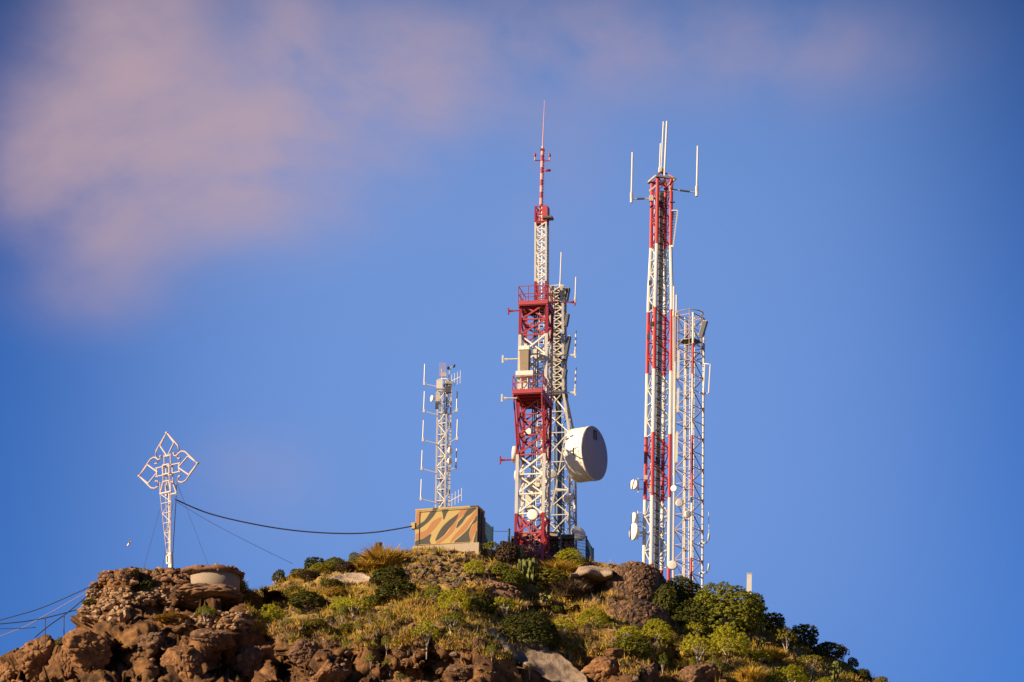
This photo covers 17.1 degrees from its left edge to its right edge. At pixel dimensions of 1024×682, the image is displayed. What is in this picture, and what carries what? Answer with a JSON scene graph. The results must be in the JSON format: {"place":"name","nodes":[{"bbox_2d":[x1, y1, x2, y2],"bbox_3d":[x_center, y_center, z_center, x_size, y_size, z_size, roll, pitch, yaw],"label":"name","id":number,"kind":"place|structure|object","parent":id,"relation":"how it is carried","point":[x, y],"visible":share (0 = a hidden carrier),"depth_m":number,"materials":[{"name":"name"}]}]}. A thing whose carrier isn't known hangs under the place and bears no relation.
{"place":"outdoors","nodes":[
{"label":"outdoors","id":0,"kind":"place"},
{"bbox_2d":[0,548,873,681],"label":"hill","id":1,"kind":"structure","parent":0,"point":[117,635],"depth_m":233.05,"materials":[{"name":"stone"}]},
{"bbox_2d":[0,662,16,680],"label":"boulder","id":2,"kind":"object","parent":1,"relation":"on","point":[6,670],"visible":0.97,"depth_m":238.04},
{"bbox_2d":[14,634,58,681],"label":"boulder","id":3,"kind":"object","parent":1,"relation":"on","point":[31,656],"visible":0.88,"depth_m":236.86,"materials":[{"name":"stone"}]},
{"bbox_2d":[55,649,77,678],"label":"boulder","id":4,"kind":"object","parent":1,"relation":"on","point":[62,658],"visible":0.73,"depth_m":235.73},
{"bbox_2d":[61,627,112,671],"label":"boulder","id":5,"kind":"object","parent":1,"relation":"on","point":[84,649],"visible":0.97,"depth_m":232.34,"materials":[{"name":"stone"}]},
{"bbox_2d":[76,603,130,622],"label":"stone wall","id":6,"kind":"structure","parent":1,"relation":"on","point":[93,613],"depth_m":237.07,"materials":[{"name":"stone"}]},
{"bbox_2d":[81,586,171,606],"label":"stone wall","id":7,"kind":"structure","parent":1,"relation":"on","point":[115,597],"depth_m":238.26,"materials":[{"name":"stone"}]},
{"bbox_2d":[86,567,190,596],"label":"stone wall","id":8,"kind":"structure","parent":1,"relation":"on","point":[104,575],"depth_m":239.24,"materials":[{"name":"stone"}]},
{"bbox_2d":[0,584,95,620],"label":"cable","id":9,"kind":"object","parent":8,"relation":"attached to","point":[48,604],"visible":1,"depth_m":238.23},
{"bbox_2d":[134,579,154,589],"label":"shrub","id":10,"kind":"object","parent":1,"relation":"on","point":[142,582],"visible":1,"depth_m":238.70,"materials":[{"name":"green plant"}]},
{"bbox_2d":[135,632,165,659],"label":"boulder","id":11,"kind":"object","parent":1,"relation":"on","point":[152,640],"visible":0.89,"depth_m":232.53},
{"bbox_2d":[79,566,257,624],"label":"knoll grass","id":12,"kind":"structure","parent":1,"relation":"on","point":[136,573],"depth_m":240.22,"materials":[{"name":"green plant"}]},
{"bbox_2d":[153,612,191,622],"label":"shrub","id":13,"kind":"object","parent":1,"relation":"on","point":[161,617],"visible":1,"depth_m":234.61,"materials":[{"name":"green plant"}]},
{"bbox_2d":[138,431,207,569],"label":"cross monument","id":14,"kind":"object","parent":1,"relation":"on","point":[169,559],"visible":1,"depth_m":242.85,"materials":[{"name":"metal"}]},
{"bbox_2d":[159,646,202,681],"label":"boulder","id":15,"kind":"object","parent":1,"relation":"on","point":[186,666],"visible":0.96,"depth_m":230.28,"materials":[{"name":"stone"}]},
{"bbox_2d":[168,583,244,611],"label":"boulder","id":16,"kind":"object","parent":1,"relation":"on","point":[194,594],"visible":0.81,"depth_m":237.23,"materials":[{"name":"stone"}]},
{"bbox_2d":[180,563,244,590],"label":"bunker","id":17,"kind":"object","parent":16,"relation":"on","point":[231,575],"visible":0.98,"depth_m":239.21,"materials":[{"name":"concrete"}]},
{"bbox_2d":[194,605,218,621],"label":"shrub","id":18,"kind":"object","parent":1,"relation":"on","point":[207,610],"visible":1,"depth_m":234.40,"materials":[{"name":"green plant"}]},
{"bbox_2d":[190,628,235,650],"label":"boulder","id":19,"kind":"object","parent":1,"relation":"on","point":[220,640],"visible":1,"depth_m":231.65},
{"bbox_2d":[182,610,256,630],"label":"rocks","id":20,"kind":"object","parent":1,"relation":"on","point":[237,618],"depth_m":233.88,"materials":[{"name":"stone"}]},
{"bbox_2d":[236,642,274,674],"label":"boulder","id":21,"kind":"object","parent":1,"relation":"on","point":[250,656],"visible":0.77,"depth_m":232.97,"materials":[{"name":"stone"}]},
{"bbox_2d":[259,603,287,627],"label":"shrub","id":22,"kind":"object","parent":1,"relation":"on","point":[271,607],"visible":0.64,"depth_m":236.81,"materials":[{"name":"green plant"}]},
{"bbox_2d":[271,569,284,581],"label":"shrub","id":23,"kind":"object","parent":1,"relation":"on","point":[280,573],"visible":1,"depth_m":243.78,"materials":[{"name":"green plant"}]},
{"bbox_2d":[287,638,318,667],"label":"boulder","id":24,"kind":"object","parent":1,"relation":"on","point":[300,650],"visible":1,"depth_m":227.34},
{"bbox_2d":[287,589,328,608],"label":"shrub","id":25,"kind":"object","parent":1,"relation":"on","point":[296,600],"visible":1,"depth_m":235.74,"materials":[{"name":"green plant"}]},
{"bbox_2d":[298,570,320,579],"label":"shrub","id":26,"kind":"object","parent":1,"relation":"on","point":[308,573],"visible":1,"depth_m":242.08,"materials":[{"name":"green plant"}]},
{"bbox_2d":[304,557,323,568],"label":"shrub","id":27,"kind":"object","parent":1,"relation":"on","point":[310,561],"visible":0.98,"depth_m":244.15,"materials":[{"name":"green plant"}]},
{"bbox_2d":[306,618,327,628],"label":"shrub","id":28,"kind":"object","parent":1,"relation":"on","point":[310,623],"visible":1,"depth_m":230.24,"materials":[{"name":"green plant"}]},
{"bbox_2d":[314,660,347,681],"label":"boulder","id":29,"kind":"object","parent":1,"relation":"on","point":[329,671],"visible":1,"depth_m":225.22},
{"bbox_2d":[319,578,342,586],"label":"shrub","id":30,"kind":"object","parent":1,"relation":"on","point":[326,582],"visible":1,"depth_m":239.49,"materials":[{"name":"green plant"}]},
{"bbox_2d":[323,557,345,569],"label":"shrub","id":31,"kind":"object","parent":1,"relation":"on","point":[335,560],"visible":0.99,"depth_m":243.68,"materials":[{"name":"green plant"}]},
{"bbox_2d":[323,586,347,596],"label":"shrub","id":32,"kind":"object","parent":1,"relation":"on","point":[328,591],"visible":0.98,"depth_m":237.77,"materials":[{"name":"yellow plant"}]},
{"bbox_2d":[328,596,350,608],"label":"shrub","id":33,"kind":"object","parent":1,"relation":"on","point":[334,602],"visible":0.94,"depth_m":234.70,"materials":[{"name":"green plant"}]},
{"bbox_2d":[336,602,347,621],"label":"shrub","id":34,"kind":"object","parent":1,"relation":"on","point":[343,606],"visible":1,"depth_m":232.91,"materials":[{"name":"green plant"}]},
{"bbox_2d":[334,562,355,572],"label":"shrub","id":35,"kind":"object","parent":1,"relation":"on","point":[345,566],"visible":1,"depth_m":242.27,"materials":[{"name":"brown plant"}]},
{"bbox_2d":[326,573,369,585],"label":"rock slab","id":36,"kind":"object","parent":1,"relation":"on","point":[360,580],"visible":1,"depth_m":240.43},
{"bbox_2d":[336,598,369,617],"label":"shrub","id":37,"kind":"object","parent":1,"relation":"on","point":[354,602],"visible":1,"depth_m":233.81,"materials":[{"name":"green plant"}]},
{"bbox_2d":[350,558,383,572],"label":"grass tuft","id":38,"kind":"object","parent":1,"relation":"on","point":[360,565],"visible":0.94,"depth_m":242.11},
{"bbox_2d":[362,596,382,607],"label":"shrub","id":39,"kind":"object","parent":1,"relation":"on","point":[371,599],"visible":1,"depth_m":235.25,"materials":[{"name":"green plant"}]},
{"bbox_2d":[354,542,412,566],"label":"grass tuft","id":40,"kind":"object","parent":1,"relation":"on","point":[383,556],"visible":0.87,"depth_m":242.17,"materials":[{"name":"plant"}]},
{"bbox_2d":[369,565,406,584],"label":"shrub","id":41,"kind":"object","parent":1,"relation":"on","point":[377,575],"visible":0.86,"depth_m":238.16,"materials":[{"name":"green plant"}]},
{"bbox_2d":[375,579,418,601],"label":"shrub","id":42,"kind":"object","parent":1,"relation":"on","point":[386,591],"visible":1,"depth_m":234.62,"materials":[{"name":"green plant"}]},
{"bbox_2d":[412,619,438,659],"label":"shrub","id":43,"kind":"object","parent":1,"relation":"on","point":[429,627],"visible":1,"depth_m":226.42,"materials":[{"name":"green plant"}]},
{"bbox_2d":[1,550,861,681],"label":"rubble","id":44,"kind":"object","parent":1,"relation":"on","point":[455,584],"visible":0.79,"depth_m":235.52,"materials":[{"name":"brown stone"}]},
{"bbox_2d":[424,583,443,600],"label":"shrub","id":45,"kind":"object","parent":1,"relation":"on","point":[431,590],"visible":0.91,"depth_m":233.78,"materials":[{"name":"green plant"}]},
{"bbox_2d":[411,505,485,553],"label":"equipment hut","id":46,"kind":"object","parent":1,"relation":"on","point":[461,528],"visible":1,"depth_m":244.87,"materials":[{"name":"camouflage-patterned paint"},{"name":"pale concrete"},{"name":"dark felt"}]},
{"bbox_2d":[174,498,411,533],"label":"cable","id":47,"kind":"object","parent":46,"relation":"attached to","point":[288,529],"visible":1,"depth_m":244.14,"materials":[{"name":"rubber"}]},
{"bbox_2d":[420,363,461,507],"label":"lattice mast","id":48,"kind":"object","parent":46,"relation":"on","point":[447,390],"visible":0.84,"depth_m":250.68,"materials":[{"name":"metal"}]},
{"bbox_2d":[481,515,485,545],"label":"door","id":49,"kind":"structure","parent":46,"relation":"in","point":[483,518],"depth_m":245.34,"materials":[{"name":"metal"}]},
{"bbox_2d":[436,610,465,633],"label":"shrub","id":50,"kind":"object","parent":1,"relation":"on","point":[446,617],"visible":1,"depth_m":228.52,"materials":[{"name":"green plant"}]},
{"bbox_2d":[437,588,471,611],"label":"shrub","id":51,"kind":"object","parent":1,"relation":"on","point":[450,598],"visible":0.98,"depth_m":230.95,"materials":[{"name":"green plant"}]},
{"bbox_2d":[446,664,473,680],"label":"boulder","id":52,"kind":"object","parent":1,"relation":"on","point":[462,672],"visible":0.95,"depth_m":224.52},
{"bbox_2d":[464,560,485,574],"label":"shrub","id":53,"kind":"object","parent":1,"relation":"on","point":[476,570],"visible":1,"depth_m":238.59,"materials":[{"name":"green plant"}]},
{"bbox_2d":[468,592,497,613],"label":"shrub","id":54,"kind":"object","parent":1,"relation":"on","point":[483,606],"visible":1,"depth_m":231.76,"materials":[{"name":"green plant"}]},
{"bbox_2d":[485,521,492,549],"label":"fence","id":55,"kind":"object","parent":1,"relation":"on","point":[488,536],"visible":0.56,"depth_m":248.77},
{"bbox_2d":[481,541,498,557],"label":"shrub","id":56,"kind":"object","parent":1,"relation":"on","point":[489,544],"visible":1,"depth_m":243.91,"materials":[{"name":"green plant"}]},
{"bbox_2d":[489,562,508,576],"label":"shrub","id":57,"kind":"object","parent":1,"relation":"on","point":[498,565],"visible":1,"depth_m":240.42,"materials":[{"name":"green plant"}]},
{"bbox_2d":[479,580,523,602],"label":"stone mound","id":58,"kind":"object","parent":1,"relation":"on","point":[506,590],"visible":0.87,"depth_m":237.62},
{"bbox_2d":[492,596,520,617],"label":"shrub","id":59,"kind":"object","parent":1,"relation":"on","point":[502,602],"visible":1,"depth_m":233.22,"materials":[{"name":"green plant"}]},
{"bbox_2d":[494,542,520,563],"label":"shrub","id":60,"kind":"object","parent":1,"relation":"on","point":[509,549],"visible":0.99,"depth_m":243.29,"materials":[{"name":"brown plant"}]},
{"bbox_2d":[497,568,525,586],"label":"shrub","id":61,"kind":"object","parent":1,"relation":"on","point":[512,573],"visible":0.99,"depth_m":239.24,"materials":[{"name":"green plant"}]},
{"bbox_2d":[517,557,535,582],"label":"prickly pear","id":62,"kind":"object","parent":1,"relation":"on","point":[522,565],"visible":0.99,"depth_m":241.34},
{"bbox_2d":[498,610,559,650],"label":"shrub","id":63,"kind":"object","parent":1,"relation":"on","point":[519,621],"visible":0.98,"depth_m":229.65,"materials":[{"name":"green plant"}]},
{"bbox_2d":[483,627,587,681],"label":"rock slab","id":64,"kind":"object","parent":1,"relation":"on","point":[548,664],"visible":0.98,"depth_m":228.73,"materials":[{"name":"stone"}]},
{"bbox_2d":[500,531,574,559],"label":"stone building","id":65,"kind":"structure","parent":1,"relation":"on","point":[567,541],"depth_m":249.77,"materials":[{"name":"stone"}]},
{"bbox_2d":[500,100,576,564],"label":"lattice tower","id":66,"kind":"structure","parent":1,"relation":"on","point":[536,398],"depth_m":250.62,"materials":[{"name":"metal"}]},
{"bbox_2d":[528,566,569,588],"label":"shrub","id":67,"kind":"object","parent":1,"relation":"on","point":[544,572],"visible":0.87,"depth_m":241.56,"materials":[{"name":"green plant"}]},
{"bbox_2d":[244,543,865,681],"bbox_3d":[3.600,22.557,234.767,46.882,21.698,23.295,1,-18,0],"label":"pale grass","id":68,"kind":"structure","parent":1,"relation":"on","point":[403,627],"depth_m":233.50,"materials":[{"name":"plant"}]},
{"bbox_2d":[537,558,580,573],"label":"grass tuft","id":69,"kind":"object","parent":1,"relation":"on","point":[560,565],"visible":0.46,"depth_m":244.79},
{"bbox_2d":[240,548,878,681],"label":"green undergrowth","id":70,"kind":"object","parent":1,"relation":"on","point":[437,608],"visible":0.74,"depth_m":234.34,"materials":[{"name":"green plant"}]},
{"bbox_2d":[244,545,874,681],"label":"dry grass","id":71,"kind":"structure","parent":1,"relation":"on","point":[453,635],"depth_m":234.24,"materials":[{"name":"plant"}]},
{"bbox_2d":[240,542,889,681],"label":"scrub","id":72,"kind":"object","parent":1,"relation":"on","point":[521,611],"visible":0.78,"depth_m":234.26,"materials":[{"name":"green plant"}]},
{"bbox_2d":[554,617,576,637],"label":"shrub","id":73,"kind":"object","parent":1,"relation":"on","point":[559,625],"visible":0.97,"depth_m":232.30,"materials":[{"name":"green plant"}]},
{"bbox_2d":[547,575,594,597],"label":"shrub","id":74,"kind":"object","parent":1,"relation":"on","point":[573,590],"visible":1,"depth_m":239.98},
{"bbox_2d":[555,548,586,563],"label":"shrub","id":75,"kind":"object","parent":1,"relation":"on","point":[577,556],"visible":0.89,"depth_m":246.37,"materials":[{"name":"green plant"}]},
{"bbox_2d":[573,533,593,560],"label":"fence","id":76,"kind":"object","parent":1,"relation":"on","point":[588,550],"visible":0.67,"depth_m":251.06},
{"bbox_2d":[570,566,616,597],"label":"boulder","id":77,"kind":"object","parent":1,"relation":"on","point":[595,577],"visible":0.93,"depth_m":241.86,"materials":[{"name":"stone"}]},
{"bbox_2d":[575,607,611,627],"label":"shrub","id":78,"kind":"object","parent":1,"relation":"on","point":[602,616],"visible":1,"depth_m":234.63,"materials":[{"name":"green plant"}]},
{"bbox_2d":[581,656,619,681],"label":"boulder","id":79,"kind":"object","parent":1,"relation":"on","point":[601,669],"visible":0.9,"depth_m":227.45,"materials":[{"name":"stone"}]},
{"bbox_2d":[601,648,626,658],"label":"boulder","id":80,"kind":"object","parent":1,"relation":"on","point":[612,652],"visible":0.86,"depth_m":229.65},
{"bbox_2d":[616,625,641,641],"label":"shrub","id":81,"kind":"object","parent":1,"relation":"on","point":[623,630],"visible":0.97,"depth_m":231.78,"materials":[{"name":"green plant"}]},
{"bbox_2d":[613,635,652,657],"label":"shrub","id":82,"kind":"object","parent":1,"relation":"on","point":[626,645],"visible":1,"depth_m":230.22,"materials":[{"name":"green plant"}]},
{"bbox_2d":[602,561,670,634],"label":"rock outcrop","id":83,"kind":"object","parent":1,"relation":"on","point":[638,583],"visible":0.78,"depth_m":240.81,"materials":[{"name":"stone"}]},
{"bbox_2d":[639,663,659,681],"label":"boulder","id":84,"kind":"object","parent":1,"relation":"on","point":[651,674],"visible":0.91,"depth_m":227.55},
{"bbox_2d":[641,618,672,641],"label":"shrub","id":85,"kind":"object","parent":1,"relation":"on","point":[665,630],"visible":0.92,"depth_m":234.60,"materials":[{"name":"green plant"}]},
{"bbox_2d":[658,652,668,673],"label":"shrub","id":86,"kind":"object","parent":1,"relation":"on","point":[661,656],"visible":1,"depth_m":230.30,"materials":[{"name":"green plant"}]},
{"bbox_2d":[629,121,698,584],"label":"lattice tower","id":87,"kind":"structure","parent":1,"relation":"on","point":[658,221],"depth_m":253.96,"materials":[{"name":"metal"}]},
{"bbox_2d":[652,583,679,614],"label":"shrub","id":88,"kind":"object","parent":1,"relation":"on","point":[668,602],"visible":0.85,"depth_m":240.29,"materials":[{"name":"green plant"}]},
{"bbox_2d":[666,575,702,601],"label":"shrub","id":89,"kind":"object","parent":1,"relation":"on","point":[682,581],"visible":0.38,"depth_m":244.52,"materials":[{"name":"green plant"}]},
{"bbox_2d":[668,308,710,590],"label":"lattice tower","id":90,"kind":"structure","parent":1,"relation":"on","point":[686,341],"depth_m":249.74,"materials":[{"name":"galvanised steel"},{"name":"white paint"},{"name":"red paint"}]},
{"bbox_2d":[682,621,705,636],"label":"shrub","id":91,"kind":"object","parent":1,"relation":"on","point":[699,628],"visible":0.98,"depth_m":237.83,"materials":[{"name":"green plant"}]},
{"bbox_2d":[672,597,723,634],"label":"shrub","id":92,"kind":"object","parent":1,"relation":"on","point":[684,607],"visible":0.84,"depth_m":239.41,"materials":[{"name":"green plant"}]},
{"bbox_2d":[679,631,716,663],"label":"shrub","id":93,"kind":"object","parent":1,"relation":"on","point":[705,642],"visible":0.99,"depth_m":232.26,"materials":[{"name":"green plant"}]},
{"bbox_2d":[677,663,722,681],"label":"boulder","id":94,"kind":"object","parent":1,"relation":"on","point":[709,672],"visible":1,"depth_m":228.64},
{"bbox_2d":[683,581,767,632],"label":"shrub","id":95,"kind":"object","parent":1,"relation":"on","point":[738,605],"visible":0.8,"depth_m":239.55,"materials":[{"name":"green plant"}]},
{"bbox_2d":[706,623,749,662],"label":"shrub","id":96,"kind":"object","parent":1,"relation":"on","point":[722,640],"visible":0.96,"depth_m":234.86,"materials":[{"name":"green plant"}]},
{"bbox_2d":[729,664,769,681],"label":"grass tuft","id":97,"kind":"object","parent":1,"relation":"on","point":[750,674],"visible":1,"depth_m":230.39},
{"bbox_2d":[750,649,773,662],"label":"shrub","id":98,"kind":"object","parent":1,"relation":"on","point":[769,657],"visible":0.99,"depth_m":235.37,"materials":[{"name":"green plant"}]},
{"bbox_2d":[761,612,785,633],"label":"shrub","id":99,"kind":"object","parent":1,"relation":"on","point":[780,622],"visible":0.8,"depth_m":242.68,"materials":[{"name":"green plant"}]},
{"bbox_2d":[759,644,787,659],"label":"grass tuft","id":100,"kind":"object","parent":1,"relation":"on","point":[780,654],"visible":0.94,"depth_m":236.41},
{"bbox_2d":[764,669,786,681],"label":"shrub","id":101,"kind":"object","parent":1,"relation":"on","point":[773,674],"visible":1,"depth_m":231.15,"materials":[{"name":"green plant"}]},
{"bbox_2d":[769,625,797,655],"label":"shrub","id":102,"kind":"object","parent":1,"relation":"on","point":[790,634],"visible":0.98,"depth_m":239.45,"materials":[{"name":"green plant"}]},
{"bbox_2d":[776,664,809,681],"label":"shrub","id":103,"kind":"object","parent":1,"relation":"on","point":[799,676],"visible":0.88,"depth_m":233.50,"materials":[{"name":"green plant"}]},
{"bbox_2d":[792,623,818,646],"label":"shrub","id":104,"kind":"object","parent":1,"relation":"on","point":[810,636],"visible":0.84,"depth_m":242.94,"materials":[{"name":"green plant"}]},
{"bbox_2d":[796,655,824,677],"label":"shrub","id":105,"kind":"object","parent":1,"relation":"on","point":[810,659],"visible":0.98,"depth_m":237.45,"materials":[{"name":"green plant"}]},
{"bbox_2d":[811,641,844,658],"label":"shrub","id":106,"kind":"object","parent":1,"relation":"on","point":[823,648],"visible":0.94,"depth_m":241.61,"materials":[{"name":"green plant"}]},
{"bbox_2d":[827,661,839,680],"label":"prickly pear","id":107,"kind":"object","parent":1,"relation":"on","point":[834,671],"visible":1,"depth_m":237.40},
{"bbox_2d":[853,668,871,678],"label":"shrub","id":108,"kind":"object","parent":1,"relation":"on","point":[866,673],"visible":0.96,"depth_m":241.10,"materials":[{"name":"green plant"}]},
{"bbox_2d":[0,0,1023,681],"label":"sky","id":109,"kind":"structure","parent":0,"point":[247,233],"materials":[{"name":"blue"}]},
{"bbox_2d":[540,252,607,549],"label":"lattice tower","id":110,"kind":"structure","parent":0,"point":[581,453],"depth_m":256.94,"materials":[{"name":"metal"}]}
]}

